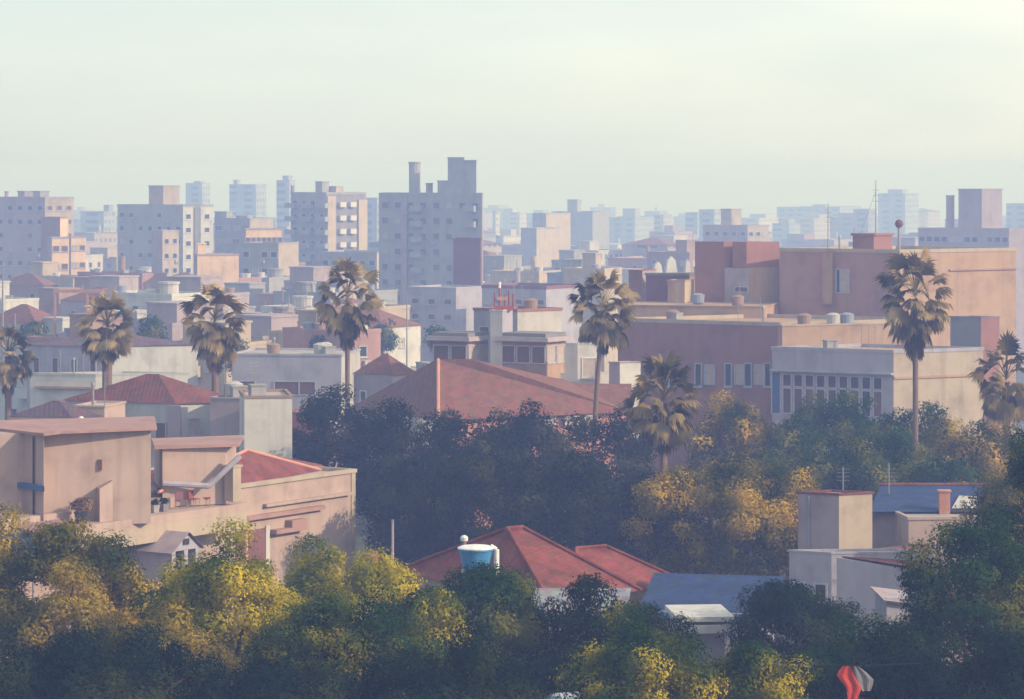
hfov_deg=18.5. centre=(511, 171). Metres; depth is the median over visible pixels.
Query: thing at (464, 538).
roof vent
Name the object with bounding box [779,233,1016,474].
tan upper block
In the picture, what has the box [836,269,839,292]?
window
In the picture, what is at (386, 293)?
town building
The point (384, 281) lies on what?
window
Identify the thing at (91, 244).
town building
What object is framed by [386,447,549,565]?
broadleaf tree
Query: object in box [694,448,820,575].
broadleaf tree
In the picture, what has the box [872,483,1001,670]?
pale parapet house
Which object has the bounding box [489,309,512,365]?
white pier
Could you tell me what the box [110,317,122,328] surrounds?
town building
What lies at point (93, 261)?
town building
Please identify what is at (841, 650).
broadleaf tree
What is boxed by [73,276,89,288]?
town building
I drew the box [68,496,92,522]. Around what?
potted shrub
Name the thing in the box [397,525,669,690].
tiled house
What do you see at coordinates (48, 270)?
town building
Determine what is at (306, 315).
town building
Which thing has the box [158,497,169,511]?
planter
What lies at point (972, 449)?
broadleaf tree
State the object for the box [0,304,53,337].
town building
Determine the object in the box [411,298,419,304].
window
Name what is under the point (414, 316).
window
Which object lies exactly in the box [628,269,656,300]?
mauve stub block
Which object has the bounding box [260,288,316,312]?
town building
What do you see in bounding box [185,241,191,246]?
window
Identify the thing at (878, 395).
window
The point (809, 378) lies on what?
window
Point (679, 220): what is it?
town building
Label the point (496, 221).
tower
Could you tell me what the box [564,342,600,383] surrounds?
building
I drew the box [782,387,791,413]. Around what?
window
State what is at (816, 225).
town building
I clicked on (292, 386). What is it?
window
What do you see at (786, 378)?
window
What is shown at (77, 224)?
town building
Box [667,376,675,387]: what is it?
window
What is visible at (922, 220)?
town building
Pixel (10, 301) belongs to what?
town building
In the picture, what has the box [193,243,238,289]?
bright peach block
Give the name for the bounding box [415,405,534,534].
broadleaf tree
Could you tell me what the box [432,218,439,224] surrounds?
window
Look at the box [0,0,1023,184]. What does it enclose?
sky
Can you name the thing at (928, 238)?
window
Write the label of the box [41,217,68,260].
grey peach edge block
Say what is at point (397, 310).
town building
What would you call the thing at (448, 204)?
window
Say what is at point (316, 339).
broadleaf tree
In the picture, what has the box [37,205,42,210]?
window
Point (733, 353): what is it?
brick wing
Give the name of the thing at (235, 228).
window
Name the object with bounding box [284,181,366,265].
balcony tower
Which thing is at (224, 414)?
shaded side house
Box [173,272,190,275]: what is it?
town building
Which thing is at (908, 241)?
town building
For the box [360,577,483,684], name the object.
broadleaf tree
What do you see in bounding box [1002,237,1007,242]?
window
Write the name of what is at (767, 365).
window
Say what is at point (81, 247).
window
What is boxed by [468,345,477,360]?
window
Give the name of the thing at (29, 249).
window
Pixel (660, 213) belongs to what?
town building
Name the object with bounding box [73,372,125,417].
building
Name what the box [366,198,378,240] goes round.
tower
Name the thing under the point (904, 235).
town building
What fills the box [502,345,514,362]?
window
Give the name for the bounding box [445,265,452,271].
window
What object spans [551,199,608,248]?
grey knob block
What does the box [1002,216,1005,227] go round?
town building
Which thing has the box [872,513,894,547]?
flat roofed house
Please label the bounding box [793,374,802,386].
window
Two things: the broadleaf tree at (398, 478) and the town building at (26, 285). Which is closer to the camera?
the broadleaf tree at (398, 478)
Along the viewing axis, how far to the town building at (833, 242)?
1181.56 m
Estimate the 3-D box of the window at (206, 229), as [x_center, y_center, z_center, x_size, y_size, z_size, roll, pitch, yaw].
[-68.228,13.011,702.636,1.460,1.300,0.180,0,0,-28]
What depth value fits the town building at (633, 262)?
721.74 m
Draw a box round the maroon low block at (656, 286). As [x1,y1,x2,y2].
[645,267,694,300]
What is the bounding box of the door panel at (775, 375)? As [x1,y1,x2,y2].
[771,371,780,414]
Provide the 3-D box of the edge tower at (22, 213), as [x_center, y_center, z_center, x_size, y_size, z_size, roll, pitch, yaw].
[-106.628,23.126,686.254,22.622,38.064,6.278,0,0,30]
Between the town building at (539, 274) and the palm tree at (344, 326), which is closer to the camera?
the palm tree at (344, 326)
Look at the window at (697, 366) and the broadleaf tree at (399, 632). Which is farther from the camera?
the window at (697, 366)
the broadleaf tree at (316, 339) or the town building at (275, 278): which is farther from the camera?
the town building at (275, 278)
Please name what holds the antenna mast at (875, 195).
on the tan upper block at (841, 280)
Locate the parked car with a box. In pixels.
[549,692,580,698]
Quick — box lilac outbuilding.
[787,545,935,698]
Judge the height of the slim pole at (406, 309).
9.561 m
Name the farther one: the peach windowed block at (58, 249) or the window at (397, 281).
the window at (397, 281)
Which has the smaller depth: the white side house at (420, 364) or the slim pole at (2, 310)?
the white side house at (420, 364)
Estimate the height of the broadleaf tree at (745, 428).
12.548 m
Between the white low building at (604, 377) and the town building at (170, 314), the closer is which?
the white low building at (604, 377)
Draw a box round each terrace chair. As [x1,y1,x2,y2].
[175,491,187,508]
[188,490,200,507]
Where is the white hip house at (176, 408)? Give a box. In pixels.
[63,374,220,467]
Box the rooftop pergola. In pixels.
[53,289,114,336]
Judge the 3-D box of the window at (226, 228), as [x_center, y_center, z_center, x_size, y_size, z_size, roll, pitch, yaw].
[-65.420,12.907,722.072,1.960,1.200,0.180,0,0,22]
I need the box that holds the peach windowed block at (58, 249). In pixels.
[47,237,68,274]
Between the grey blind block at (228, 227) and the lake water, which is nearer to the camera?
the grey blind block at (228, 227)
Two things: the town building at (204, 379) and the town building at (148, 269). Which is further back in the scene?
the town building at (148, 269)
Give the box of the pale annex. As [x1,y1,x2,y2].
[665,604,737,671]
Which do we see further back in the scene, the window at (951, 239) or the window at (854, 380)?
the window at (951, 239)
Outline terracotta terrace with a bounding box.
[777,312,901,345]
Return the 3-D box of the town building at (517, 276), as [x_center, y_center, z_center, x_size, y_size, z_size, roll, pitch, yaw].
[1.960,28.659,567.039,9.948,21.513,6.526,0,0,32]
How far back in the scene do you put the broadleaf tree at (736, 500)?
171.74 m
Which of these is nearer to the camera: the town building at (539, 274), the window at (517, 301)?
the window at (517, 301)
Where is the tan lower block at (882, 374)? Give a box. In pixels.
[770,325,983,457]
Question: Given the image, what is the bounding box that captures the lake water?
[74,197,1023,226]
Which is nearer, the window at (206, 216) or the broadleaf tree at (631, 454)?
the broadleaf tree at (631, 454)
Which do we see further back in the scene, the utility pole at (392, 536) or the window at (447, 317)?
the window at (447, 317)
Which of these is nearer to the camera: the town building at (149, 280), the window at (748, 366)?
the window at (748, 366)
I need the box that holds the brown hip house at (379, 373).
[352,354,417,505]
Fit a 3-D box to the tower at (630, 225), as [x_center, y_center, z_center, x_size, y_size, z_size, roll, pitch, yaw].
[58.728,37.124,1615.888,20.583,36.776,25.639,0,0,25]
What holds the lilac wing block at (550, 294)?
on the ground
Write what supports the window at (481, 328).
in the white service building at (529, 315)
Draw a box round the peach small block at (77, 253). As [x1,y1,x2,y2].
[67,236,85,274]
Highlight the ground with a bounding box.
[225,370,1023,670]
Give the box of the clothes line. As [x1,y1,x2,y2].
[771,662,920,666]
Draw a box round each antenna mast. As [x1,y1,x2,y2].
[827,219,828,247]
[836,467,849,489]
[861,188,878,232]
[882,463,894,493]
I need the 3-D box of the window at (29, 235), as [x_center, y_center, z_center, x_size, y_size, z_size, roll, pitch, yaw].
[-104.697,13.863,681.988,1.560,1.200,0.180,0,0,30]
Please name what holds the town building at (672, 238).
on the ground
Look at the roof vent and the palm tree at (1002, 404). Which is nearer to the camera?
the roof vent
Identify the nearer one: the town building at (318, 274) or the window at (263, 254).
the town building at (318, 274)
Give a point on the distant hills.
(603, 185)
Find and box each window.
[7,205,12,210]
[7,219,12,224]
[7,260,12,265]
[11,408,16,414]
[17,205,22,210]
[17,219,22,224]
[17,260,22,265]
[27,205,32,210]
[27,219,32,224]
[27,233,32,238]
[27,247,32,251]
[33,357,39,372]
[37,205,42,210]
[47,206,52,210]
[52,246,59,252]
[52,357,58,371]
[57,205,61,210]
[61,246,67,251]
[61,263,67,269]
[66,205,71,210]
[70,358,76,371]
[72,245,77,250]
[72,262,77,267]
[79,245,84,250]
[79,262,84,267]
[89,358,95,371]
[119,212,124,217]
[146,283,150,288]
[147,239,151,244]
[155,422,166,437]
[164,253,168,258]
[185,214,191,219]
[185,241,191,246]
[186,227,190,232]
[186,254,190,259]
[187,418,202,436]
[203,360,210,372]
[204,214,209,219]
[204,227,209,232]
[215,225,222,230]
[215,238,222,243]
[224,226,230,230]
[224,239,230,243]
[227,306,231,314]
[232,226,239,230]
[232,239,239,243]
[235,380,255,388]
[243,251,249,257]
[243,268,249,272]
[245,237,251,241]
[251,268,258,274]
[261,252,267,257]
[261,268,267,274]
[270,252,276,257]
[273,381,299,394]
[276,237,282,241]
[298,381,315,395]
[322,260,328,265]
[359,345,367,357]
[359,390,366,401]
[369,260,374,265]
[381,202,388,208]
[381,233,388,239]
[381,248,387,254]
[381,279,388,285]
[382,217,387,223]
[382,263,387,269]
[394,202,400,208]
[394,233,400,239]
[394,264,400,270]
[394,279,400,285]
[395,217,400,223]
[395,248,400,254]
[398,337,405,348]
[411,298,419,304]
[411,313,419,319]
[420,202,426,208]
[420,218,426,224]
[420,233,426,239]
[420,249,426,255]
[427,298,435,304]
[428,314,435,320]
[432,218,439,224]
[432,249,439,255]
[433,202,438,208]
[433,233,438,239]
[433,264,439,271]
[433,344,448,360]
[443,314,451,320]
[444,299,451,305]
[445,218,451,224]
[445,234,452,240]
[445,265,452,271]
[446,202,451,208]
[446,280,451,284]
[450,345,466,358]
[459,202,464,208]
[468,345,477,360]
[472,203,478,209]
[472,218,478,224]
[478,344,487,361]
[479,326,489,340]
[483,298,490,304]
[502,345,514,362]
[515,299,522,304]
[516,345,529,363]
[531,346,545,363]
[538,300,544,305]
[545,416,555,425]
[547,345,555,363]
[556,344,565,362]
[564,415,579,424]
[569,278,577,283]
[581,357,596,378]
[589,296,598,303]
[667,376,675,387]
[693,363,702,387]
[723,363,732,387]
[734,286,748,292]
[740,232,745,236]
[743,363,752,387]
[762,363,770,387]
[782,373,791,386]
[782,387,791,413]
[792,581,805,586]
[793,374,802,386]
[793,388,802,413]
[805,374,813,387]
[805,388,813,404]
[814,582,827,603]
[816,375,825,387]
[816,388,825,412]
[827,375,836,388]
[827,389,836,411]
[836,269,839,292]
[838,375,847,388]
[838,389,847,406]
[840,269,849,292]
[850,376,859,388]
[850,390,859,411]
[861,376,870,389]
[861,390,870,416]
[873,377,882,389]
[873,391,882,417]
[919,236,924,241]
[926,236,932,242]
[933,236,939,242]
[941,236,947,242]
[948,236,954,242]
[956,237,962,242]
[963,237,970,242]
[971,237,977,242]
[987,237,992,242]
[994,237,1000,242]
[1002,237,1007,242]
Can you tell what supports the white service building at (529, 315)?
on the ground
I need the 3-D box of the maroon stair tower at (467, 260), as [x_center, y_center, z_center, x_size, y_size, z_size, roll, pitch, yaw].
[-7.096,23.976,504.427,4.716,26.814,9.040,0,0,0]
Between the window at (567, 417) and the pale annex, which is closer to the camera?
the pale annex
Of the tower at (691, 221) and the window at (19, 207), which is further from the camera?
the tower at (691, 221)
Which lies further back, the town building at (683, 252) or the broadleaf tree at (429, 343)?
the town building at (683, 252)
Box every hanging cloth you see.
[837,666,860,698]
[853,666,872,690]
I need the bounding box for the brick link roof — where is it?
[617,281,778,317]
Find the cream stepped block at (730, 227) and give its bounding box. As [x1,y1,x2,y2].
[703,209,768,240]
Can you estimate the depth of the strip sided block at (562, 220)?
986.80 m
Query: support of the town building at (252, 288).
on the ground
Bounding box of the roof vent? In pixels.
[460,535,467,566]
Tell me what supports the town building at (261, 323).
on the ground
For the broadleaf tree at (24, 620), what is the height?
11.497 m
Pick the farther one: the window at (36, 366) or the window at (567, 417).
the window at (36, 366)
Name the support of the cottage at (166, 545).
on the ground
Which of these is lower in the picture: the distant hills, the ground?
the ground
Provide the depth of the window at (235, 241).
721.27 m
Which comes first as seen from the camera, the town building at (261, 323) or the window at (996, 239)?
the town building at (261, 323)
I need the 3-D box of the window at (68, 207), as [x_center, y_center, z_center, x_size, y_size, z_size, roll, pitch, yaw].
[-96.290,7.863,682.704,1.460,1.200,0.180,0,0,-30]
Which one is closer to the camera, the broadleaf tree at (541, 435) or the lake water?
the broadleaf tree at (541, 435)
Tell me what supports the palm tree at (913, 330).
on the ground
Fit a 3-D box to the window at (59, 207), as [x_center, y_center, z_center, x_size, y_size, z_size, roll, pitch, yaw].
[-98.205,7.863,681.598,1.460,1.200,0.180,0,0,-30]
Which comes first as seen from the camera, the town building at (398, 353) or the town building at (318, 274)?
the town building at (398, 353)
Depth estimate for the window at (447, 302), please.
470.72 m
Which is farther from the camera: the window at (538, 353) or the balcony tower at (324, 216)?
the balcony tower at (324, 216)
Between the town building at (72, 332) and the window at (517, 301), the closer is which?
the town building at (72, 332)
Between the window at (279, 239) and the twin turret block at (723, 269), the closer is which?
the twin turret block at (723, 269)
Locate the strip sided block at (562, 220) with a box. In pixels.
[532,212,570,249]
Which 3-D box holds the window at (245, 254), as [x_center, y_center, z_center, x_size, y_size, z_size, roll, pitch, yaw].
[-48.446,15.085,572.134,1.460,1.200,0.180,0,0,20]
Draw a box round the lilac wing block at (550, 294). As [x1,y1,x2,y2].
[481,282,581,344]
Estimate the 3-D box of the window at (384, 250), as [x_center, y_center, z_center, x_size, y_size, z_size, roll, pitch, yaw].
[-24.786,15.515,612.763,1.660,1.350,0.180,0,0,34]
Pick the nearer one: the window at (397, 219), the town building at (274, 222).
the window at (397, 219)
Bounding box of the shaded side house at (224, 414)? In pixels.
[209,365,247,452]
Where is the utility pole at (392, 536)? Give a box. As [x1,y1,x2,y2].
[391,520,393,565]
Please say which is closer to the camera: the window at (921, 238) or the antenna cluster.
the antenna cluster
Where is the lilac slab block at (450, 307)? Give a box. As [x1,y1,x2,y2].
[407,284,481,361]
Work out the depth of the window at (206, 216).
702.67 m
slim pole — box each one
[0,266,5,363]
[404,292,409,365]
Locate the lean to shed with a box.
[533,588,630,644]
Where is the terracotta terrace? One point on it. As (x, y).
(806, 331)
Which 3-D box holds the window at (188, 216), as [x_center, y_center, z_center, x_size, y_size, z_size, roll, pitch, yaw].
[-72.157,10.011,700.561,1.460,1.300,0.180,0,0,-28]
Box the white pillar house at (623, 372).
[608,361,641,437]
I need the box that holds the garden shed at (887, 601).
[870,586,914,634]
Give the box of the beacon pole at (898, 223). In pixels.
[895,219,902,248]
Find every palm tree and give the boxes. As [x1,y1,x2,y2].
[0,324,35,419]
[74,286,135,386]
[177,282,249,392]
[314,256,386,413]
[566,267,641,453]
[620,349,701,542]
[874,242,953,465]
[967,329,1023,472]
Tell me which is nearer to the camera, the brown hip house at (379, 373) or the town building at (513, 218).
the brown hip house at (379, 373)
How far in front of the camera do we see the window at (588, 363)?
258.18 m
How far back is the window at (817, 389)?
261.23 m
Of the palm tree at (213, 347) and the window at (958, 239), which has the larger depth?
the window at (958, 239)
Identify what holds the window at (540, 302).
in the lilac wing block at (550, 294)
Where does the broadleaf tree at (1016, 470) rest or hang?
on the ground
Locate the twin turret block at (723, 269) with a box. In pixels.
[695,241,779,313]
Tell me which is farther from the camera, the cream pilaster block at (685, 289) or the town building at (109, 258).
the town building at (109, 258)
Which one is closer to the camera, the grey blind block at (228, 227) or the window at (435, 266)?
the window at (435, 266)
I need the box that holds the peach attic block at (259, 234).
[242,228,282,241]
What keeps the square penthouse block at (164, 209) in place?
on the ground
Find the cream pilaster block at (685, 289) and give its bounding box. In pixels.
[667,279,694,302]
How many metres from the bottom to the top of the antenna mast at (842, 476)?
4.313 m
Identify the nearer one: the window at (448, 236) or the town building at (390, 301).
the town building at (390, 301)
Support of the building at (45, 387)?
on the ground
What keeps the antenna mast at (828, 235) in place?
on the tan upper block at (841, 280)
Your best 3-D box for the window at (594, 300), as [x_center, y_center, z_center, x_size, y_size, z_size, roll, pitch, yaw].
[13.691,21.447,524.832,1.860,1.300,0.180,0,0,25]
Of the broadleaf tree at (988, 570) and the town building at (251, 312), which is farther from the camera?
the town building at (251, 312)
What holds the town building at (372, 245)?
on the ground
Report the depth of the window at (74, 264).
622.23 m
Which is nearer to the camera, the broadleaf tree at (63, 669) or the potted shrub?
the broadleaf tree at (63, 669)
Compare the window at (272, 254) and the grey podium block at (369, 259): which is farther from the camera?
the grey podium block at (369, 259)
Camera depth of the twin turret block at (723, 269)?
300.92 m
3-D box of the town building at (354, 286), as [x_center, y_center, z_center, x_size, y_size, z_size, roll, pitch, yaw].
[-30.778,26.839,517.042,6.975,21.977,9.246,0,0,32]
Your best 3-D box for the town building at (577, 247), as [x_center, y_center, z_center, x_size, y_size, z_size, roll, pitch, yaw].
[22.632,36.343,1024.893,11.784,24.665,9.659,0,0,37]
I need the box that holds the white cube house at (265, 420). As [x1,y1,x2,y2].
[239,361,292,458]
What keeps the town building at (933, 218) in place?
on the ground
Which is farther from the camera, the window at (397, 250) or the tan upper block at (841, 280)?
the window at (397, 250)
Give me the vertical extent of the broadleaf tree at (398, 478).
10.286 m
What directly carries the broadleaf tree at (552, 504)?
on the ground
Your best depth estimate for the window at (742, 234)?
800.52 m
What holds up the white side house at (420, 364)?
on the ground
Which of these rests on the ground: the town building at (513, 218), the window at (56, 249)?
the town building at (513, 218)
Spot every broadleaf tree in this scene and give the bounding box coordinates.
[0,501,166,698]
[0,616,233,698]
[15,319,48,336]
[74,581,237,698]
[134,313,168,339]
[148,516,315,682]
[172,650,372,698]
[222,338,249,376]
[234,583,394,695]
[279,532,351,664]
[292,382,382,505]
[309,335,324,347]
[311,590,457,695]
[331,620,554,698]
[334,544,432,628]
[339,393,460,531]
[358,452,476,565]
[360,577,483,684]
[374,318,402,353]
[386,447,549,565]
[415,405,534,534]
[422,323,449,353]
[428,558,558,698]
[481,444,646,550]
[489,398,582,502]
[519,569,704,698]
[549,597,728,698]
[561,401,656,512]
[572,469,725,572]
[617,449,822,583]
[638,646,746,698]
[670,637,821,698]
[685,388,780,489]
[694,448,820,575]
[715,578,865,698]
[746,424,933,552]
[757,388,908,467]
[785,608,929,698]
[823,395,960,473]
[855,615,988,698]
[869,453,1000,502]
[888,506,1023,687]
[911,413,1023,479]
[911,627,1023,698]
[948,466,1023,547]
[977,427,1023,627]
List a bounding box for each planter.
[151,499,159,512]
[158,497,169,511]
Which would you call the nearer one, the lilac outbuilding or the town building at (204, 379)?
the lilac outbuilding
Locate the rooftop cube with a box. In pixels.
[949,315,1000,472]
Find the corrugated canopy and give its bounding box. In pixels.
[10,518,80,636]
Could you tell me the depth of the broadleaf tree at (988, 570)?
110.88 m
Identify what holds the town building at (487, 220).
on the ground
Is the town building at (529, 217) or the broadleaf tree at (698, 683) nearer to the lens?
the broadleaf tree at (698, 683)
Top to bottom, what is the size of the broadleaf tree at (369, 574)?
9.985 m
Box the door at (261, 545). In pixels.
[236,528,265,568]
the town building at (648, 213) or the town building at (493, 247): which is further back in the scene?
the town building at (648, 213)
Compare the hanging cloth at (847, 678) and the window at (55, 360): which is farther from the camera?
the window at (55, 360)
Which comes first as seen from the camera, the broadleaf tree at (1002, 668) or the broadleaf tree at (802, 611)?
the broadleaf tree at (1002, 668)
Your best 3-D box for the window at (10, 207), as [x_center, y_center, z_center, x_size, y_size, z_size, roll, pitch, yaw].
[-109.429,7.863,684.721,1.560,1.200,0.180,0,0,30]
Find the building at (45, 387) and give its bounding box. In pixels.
[30,349,188,407]
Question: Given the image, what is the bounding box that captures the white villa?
[27,335,197,408]
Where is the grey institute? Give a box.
[918,189,1023,369]
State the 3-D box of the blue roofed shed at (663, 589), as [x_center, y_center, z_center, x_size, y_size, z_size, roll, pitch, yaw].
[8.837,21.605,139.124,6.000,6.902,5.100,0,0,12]
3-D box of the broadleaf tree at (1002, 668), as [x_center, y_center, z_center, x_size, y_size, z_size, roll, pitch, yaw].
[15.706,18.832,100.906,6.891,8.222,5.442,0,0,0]
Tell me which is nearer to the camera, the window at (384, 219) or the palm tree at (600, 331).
the palm tree at (600, 331)
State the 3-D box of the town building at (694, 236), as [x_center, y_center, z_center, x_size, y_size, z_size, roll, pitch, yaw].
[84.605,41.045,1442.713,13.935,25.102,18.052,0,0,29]
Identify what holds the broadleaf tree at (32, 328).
on the ground
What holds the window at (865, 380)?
in the tan lower block at (882, 374)
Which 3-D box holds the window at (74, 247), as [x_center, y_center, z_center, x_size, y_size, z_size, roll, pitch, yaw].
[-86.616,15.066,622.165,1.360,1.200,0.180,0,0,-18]
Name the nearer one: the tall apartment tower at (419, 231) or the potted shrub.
the potted shrub
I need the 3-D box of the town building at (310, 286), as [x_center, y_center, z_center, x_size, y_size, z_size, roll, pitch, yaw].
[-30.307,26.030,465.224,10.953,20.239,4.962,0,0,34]
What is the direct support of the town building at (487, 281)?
on the ground
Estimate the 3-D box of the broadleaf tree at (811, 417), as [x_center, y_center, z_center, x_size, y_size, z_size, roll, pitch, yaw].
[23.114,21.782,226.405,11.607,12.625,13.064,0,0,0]
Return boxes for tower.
[0,191,73,280]
[80,205,115,231]
[186,181,209,203]
[229,180,265,216]
[276,176,294,227]
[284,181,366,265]
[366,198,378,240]
[379,157,482,304]
[453,237,482,284]
[493,211,499,234]
[609,208,653,243]
[652,214,671,230]
[685,212,698,238]
[699,209,720,240]
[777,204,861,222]
[853,209,876,232]
[878,189,918,235]
[1006,203,1023,227]
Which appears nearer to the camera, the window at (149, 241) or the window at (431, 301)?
the window at (431, 301)
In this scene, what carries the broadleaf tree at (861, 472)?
on the ground
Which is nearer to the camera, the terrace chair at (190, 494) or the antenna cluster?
the terrace chair at (190, 494)
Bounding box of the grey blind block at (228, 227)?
[214,211,272,273]
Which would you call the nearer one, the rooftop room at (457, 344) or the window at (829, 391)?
the window at (829, 391)
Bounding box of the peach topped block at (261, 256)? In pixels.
[241,241,298,275]
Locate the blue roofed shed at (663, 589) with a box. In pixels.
[640,573,785,658]
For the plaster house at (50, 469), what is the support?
on the ground
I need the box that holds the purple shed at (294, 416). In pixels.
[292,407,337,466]
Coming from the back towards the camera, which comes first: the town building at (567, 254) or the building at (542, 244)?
the building at (542, 244)
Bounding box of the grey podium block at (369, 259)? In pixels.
[320,250,378,288]
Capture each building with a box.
[0,280,38,312]
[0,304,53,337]
[0,313,69,419]
[7,273,57,297]
[11,261,77,286]
[26,313,138,343]
[30,349,188,407]
[37,285,82,315]
[58,287,105,316]
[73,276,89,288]
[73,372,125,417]
[74,207,92,218]
[74,214,80,230]
[74,225,116,246]
[77,257,166,288]
[86,241,98,253]
[86,254,102,270]
[89,247,116,270]
[89,275,145,290]
[99,279,208,312]
[110,309,146,318]
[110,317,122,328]
[128,300,210,340]
[139,267,151,271]
[165,275,249,319]
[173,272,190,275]
[178,319,271,393]
[191,273,261,281]
[224,279,265,305]
[232,295,301,316]
[232,330,360,467]
[235,313,297,339]
[240,312,271,313]
[249,302,265,311]
[251,266,289,292]
[255,292,272,311]
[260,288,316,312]
[268,309,316,347]
[273,217,275,227]
[273,280,345,304]
[276,226,290,241]
[282,305,380,367]
[284,266,352,297]
[328,298,359,304]
[330,268,357,299]
[341,287,409,318]
[350,309,421,365]
[353,275,397,303]
[367,241,378,249]
[368,299,396,303]
[473,285,562,362]
[483,205,508,227]
[483,210,491,230]
[483,230,495,241]
[483,240,501,254]
[483,250,495,254]
[483,254,530,280]
[483,275,489,283]
[490,256,560,283]
[496,229,520,243]
[502,240,520,254]
[503,208,526,234]
[504,271,533,282]
[521,227,559,266]
[527,210,548,227]
[547,259,582,282]
[551,250,584,269]
[560,347,608,383]
[563,241,621,264]
[563,253,621,370]
[571,245,604,248]
[590,204,621,216]
[608,246,649,268]
[609,238,624,248]
[621,238,675,256]
[622,268,643,297]
[640,212,673,224]
[644,207,667,215]
[647,240,695,272]
[649,225,692,239]
[653,235,686,241]
[674,213,684,230]
[692,234,698,240]
[741,214,778,231]
[772,219,800,254]
[782,233,814,247]
[794,214,829,238]
[812,232,852,246]
[830,213,852,237]
[892,237,917,245]
[897,234,908,236]
[909,232,917,236]
[919,208,939,227]
[919,214,925,227]
[945,219,957,226]
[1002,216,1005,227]
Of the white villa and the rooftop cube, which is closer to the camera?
the rooftop cube
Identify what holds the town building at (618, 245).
on the ground
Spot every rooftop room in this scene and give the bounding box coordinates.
[425,330,489,429]
[493,331,573,377]
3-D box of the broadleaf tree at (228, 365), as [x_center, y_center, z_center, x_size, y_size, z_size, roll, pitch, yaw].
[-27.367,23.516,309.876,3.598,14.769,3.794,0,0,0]
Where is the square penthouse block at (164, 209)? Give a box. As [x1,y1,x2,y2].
[117,185,212,272]
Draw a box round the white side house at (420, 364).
[407,346,432,456]
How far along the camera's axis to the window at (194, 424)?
216.51 m
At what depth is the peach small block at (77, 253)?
622.51 m
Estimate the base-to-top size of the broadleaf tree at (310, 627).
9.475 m
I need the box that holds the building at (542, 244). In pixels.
[521,227,559,266]
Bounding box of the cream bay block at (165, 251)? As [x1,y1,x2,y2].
[151,230,178,275]
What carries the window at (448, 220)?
in the tall apartment tower at (419, 231)
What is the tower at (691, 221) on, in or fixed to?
on the ground
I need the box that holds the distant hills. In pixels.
[0,173,1023,196]
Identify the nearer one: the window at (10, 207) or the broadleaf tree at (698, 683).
the broadleaf tree at (698, 683)
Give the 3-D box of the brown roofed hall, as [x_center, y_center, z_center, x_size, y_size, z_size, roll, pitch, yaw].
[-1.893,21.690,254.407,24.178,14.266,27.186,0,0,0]
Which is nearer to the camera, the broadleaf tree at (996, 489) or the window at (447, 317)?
the broadleaf tree at (996, 489)
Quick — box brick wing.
[617,297,905,501]
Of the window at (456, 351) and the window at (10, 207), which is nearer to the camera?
the window at (456, 351)
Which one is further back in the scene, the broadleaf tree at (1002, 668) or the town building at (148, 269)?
the town building at (148, 269)
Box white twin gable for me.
[653,256,689,272]
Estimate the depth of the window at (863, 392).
259.19 m
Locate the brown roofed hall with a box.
[351,358,630,531]
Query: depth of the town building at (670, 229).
1315.70 m
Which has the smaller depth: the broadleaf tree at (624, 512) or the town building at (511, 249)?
the broadleaf tree at (624, 512)
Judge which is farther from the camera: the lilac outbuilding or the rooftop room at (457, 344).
the rooftop room at (457, 344)
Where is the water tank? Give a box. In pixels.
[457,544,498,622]
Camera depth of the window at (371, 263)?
640.42 m
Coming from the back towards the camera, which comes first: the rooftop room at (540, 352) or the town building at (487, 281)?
the town building at (487, 281)
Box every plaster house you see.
[0,416,356,662]
[796,489,873,548]
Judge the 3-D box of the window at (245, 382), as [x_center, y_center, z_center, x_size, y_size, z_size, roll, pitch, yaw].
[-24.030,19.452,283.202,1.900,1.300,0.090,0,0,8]
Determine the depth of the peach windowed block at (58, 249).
600.55 m
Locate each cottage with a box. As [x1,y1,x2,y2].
[7,401,104,419]
[122,530,203,622]
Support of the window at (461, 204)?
in the tall apartment tower at (419, 231)
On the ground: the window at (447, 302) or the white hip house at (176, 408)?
the white hip house at (176, 408)
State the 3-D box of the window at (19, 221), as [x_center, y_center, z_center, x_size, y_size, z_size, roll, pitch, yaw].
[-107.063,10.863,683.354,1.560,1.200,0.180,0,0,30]
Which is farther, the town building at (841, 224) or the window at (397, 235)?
the town building at (841, 224)
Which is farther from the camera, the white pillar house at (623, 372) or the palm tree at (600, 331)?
the white pillar house at (623, 372)
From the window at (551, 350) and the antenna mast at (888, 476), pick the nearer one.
the antenna mast at (888, 476)
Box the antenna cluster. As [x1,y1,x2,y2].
[494,282,513,309]
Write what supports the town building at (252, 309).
on the ground
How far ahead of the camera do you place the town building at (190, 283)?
434.59 m
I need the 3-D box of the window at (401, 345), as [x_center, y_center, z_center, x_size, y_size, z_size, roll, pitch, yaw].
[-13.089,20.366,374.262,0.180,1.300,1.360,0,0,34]
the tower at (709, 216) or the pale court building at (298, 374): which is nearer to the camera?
the pale court building at (298, 374)
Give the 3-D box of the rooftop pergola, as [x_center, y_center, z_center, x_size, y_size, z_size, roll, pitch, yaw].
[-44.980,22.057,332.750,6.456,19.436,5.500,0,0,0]
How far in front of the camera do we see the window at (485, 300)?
460.37 m
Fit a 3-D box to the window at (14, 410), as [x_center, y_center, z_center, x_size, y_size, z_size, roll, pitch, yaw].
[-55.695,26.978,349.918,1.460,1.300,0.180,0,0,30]

